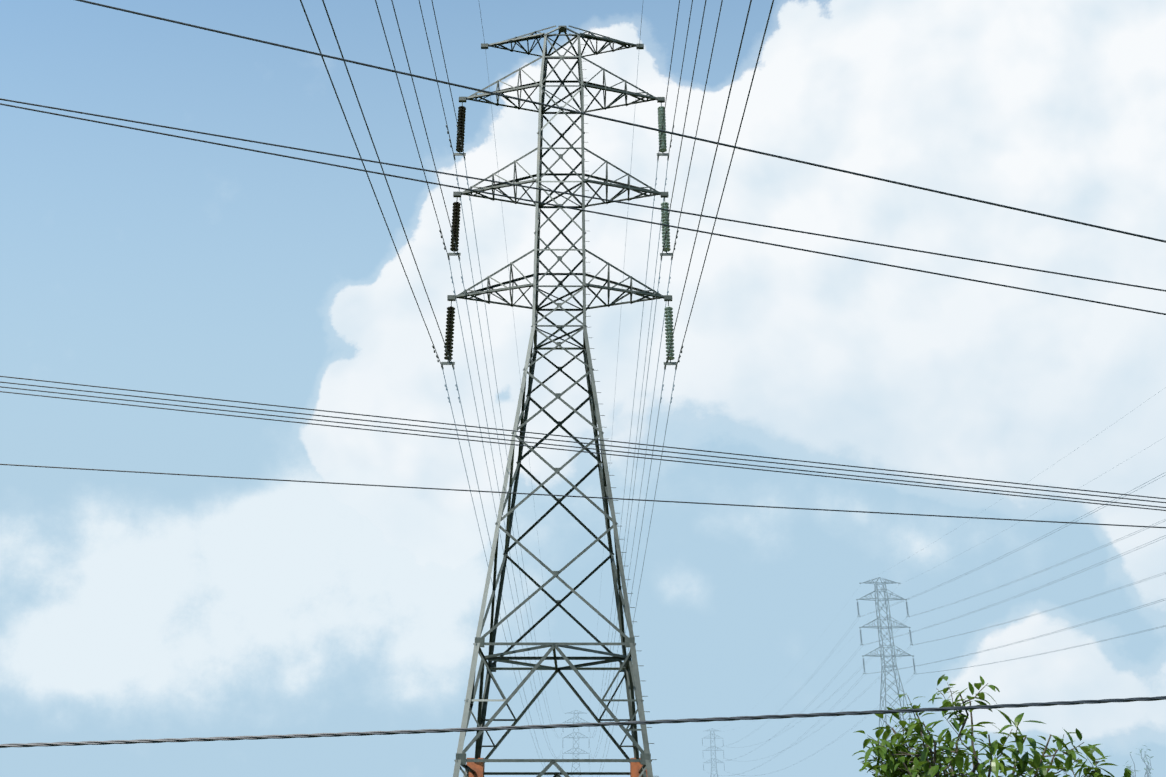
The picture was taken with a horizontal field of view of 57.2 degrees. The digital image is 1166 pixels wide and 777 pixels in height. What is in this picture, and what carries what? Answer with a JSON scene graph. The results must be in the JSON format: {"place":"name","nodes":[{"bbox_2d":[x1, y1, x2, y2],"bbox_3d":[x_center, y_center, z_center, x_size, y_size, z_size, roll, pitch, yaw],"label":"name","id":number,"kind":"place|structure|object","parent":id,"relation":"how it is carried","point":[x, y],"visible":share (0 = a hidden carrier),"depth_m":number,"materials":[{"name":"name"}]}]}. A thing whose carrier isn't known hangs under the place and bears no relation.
{"place":"outdoors","nodes":[
{"label":"outdoors","id":0,"kind":"place"},
{"bbox_2d":[0,0,1165,747],"bbox_3d":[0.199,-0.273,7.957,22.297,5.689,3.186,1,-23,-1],"label":"power lines","id":1,"kind":"object","parent":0,"point":[586,438],"visible":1,"depth_m":7.68,"materials":[{"name":"grey"}]},
{"bbox_2d":[0,0,1165,776],"label":"sky","id":2,"kind":"structure","parent":0,"point":[134,606],"materials":[{"name":"blue"}]},
{"label":"ground","id":3,"kind":"structure","parent":0,"visible":0},
{"bbox_2d":[441,25,676,776],"bbox_3d":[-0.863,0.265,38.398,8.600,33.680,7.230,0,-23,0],"label":"transmission tower","id":4,"kind":"structure","parent":3,"relation":"on","point":[628,667],"depth_m":38.76,"materials":[{"name":"metal"}]},
{"bbox_2d":[300,0,773,366],"bbox_3d":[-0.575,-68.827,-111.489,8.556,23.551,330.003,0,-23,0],"label":"power lines","id":5,"kind":"object","parent":4,"relation":"attached to","point":[448,356],"visible":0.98,"depth_m":29.58,"materials":[{"name":"grey metal"}]},
{"bbox_2d":[466,758,646,776],"bbox_3d":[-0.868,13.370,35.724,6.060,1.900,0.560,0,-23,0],"label":"anti climb guards","id":6,"kind":"object","parent":4,"relation":"attached to","point":[478,768],"visible":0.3,"depth_m":35.72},
{"bbox_2d":[442,55,675,776],"bbox_3d":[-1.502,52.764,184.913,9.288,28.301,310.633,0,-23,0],"label":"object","id":7,"kind":"object","parent":4,"relation":"attached to","point":[526,434],"visible":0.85,"depth_m":53.21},
{"bbox_2d":[562,710,589,776],"bbox_3d":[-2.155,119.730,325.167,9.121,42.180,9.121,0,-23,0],"label":"transmission tower","id":8,"kind":"structure","parent":3,"relation":"on","point":[573,722],"depth_m":329.94,"materials":[{"name":"metal"}]},
{"bbox_2d":[702,728,724,776],"bbox_3d":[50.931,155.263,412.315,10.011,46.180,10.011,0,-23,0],"label":"transmission tower line","id":9,"kind":"object","parent":3,"relation":"on","point":[714,734],"visible":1,"depth_m":417.92,"materials":[{"name":"metal"}]},
{"bbox_2d":[710,585,913,775],"bbox_3d":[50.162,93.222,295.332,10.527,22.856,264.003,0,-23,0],"label":"power lines","id":10,"kind":"object","parent":9,"relation":"attached to","point":[819,705],"visible":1,"depth_m":219.15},
{"bbox_2d":[856,577,917,775],"bbox_3d":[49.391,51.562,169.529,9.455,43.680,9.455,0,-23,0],"label":"transmission tower line","id":11,"kind":"object","parent":3,"relation":"on","point":[886,627],"visible":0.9,"depth_m":173.88,"materials":[{"name":"metal"}]},
{"bbox_2d":[861,387,1165,673],"bbox_3d":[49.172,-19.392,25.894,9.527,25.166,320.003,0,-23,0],"label":"power lines","id":12,"kind":"object","parent":11,"relation":"attached to","point":[1039,588],"visible":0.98,"depth_m":113.42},
{"bbox_2d":[852,674,1103,776],"bbox_3d":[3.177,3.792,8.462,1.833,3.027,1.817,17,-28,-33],"label":"tree","id":13,"kind":"object","parent":3,"relation":"on","point":[898,763],"visible":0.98,"depth_m":8.66,"materials":[{"name":"green plant"}]},
{"bbox_2d":[1039,744,1130,776],"bbox_3d":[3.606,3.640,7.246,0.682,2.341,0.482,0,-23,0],"label":"sapling wood","id":14,"kind":"object","parent":3,"relation":"on","point":[1095,772],"visible":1,"depth_m":7.67,"materials":[{"name":"green plant"}]},
{"bbox_2d":[1126,745,1153,776],"bbox_3d":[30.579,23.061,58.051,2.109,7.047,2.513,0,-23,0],"label":"distant tree","id":15,"kind":"object","parent":3,"relation":"on","point":[1147,768],"visible":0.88,"depth_m":59.13,"materials":[{"name":"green plant"}]}
]}

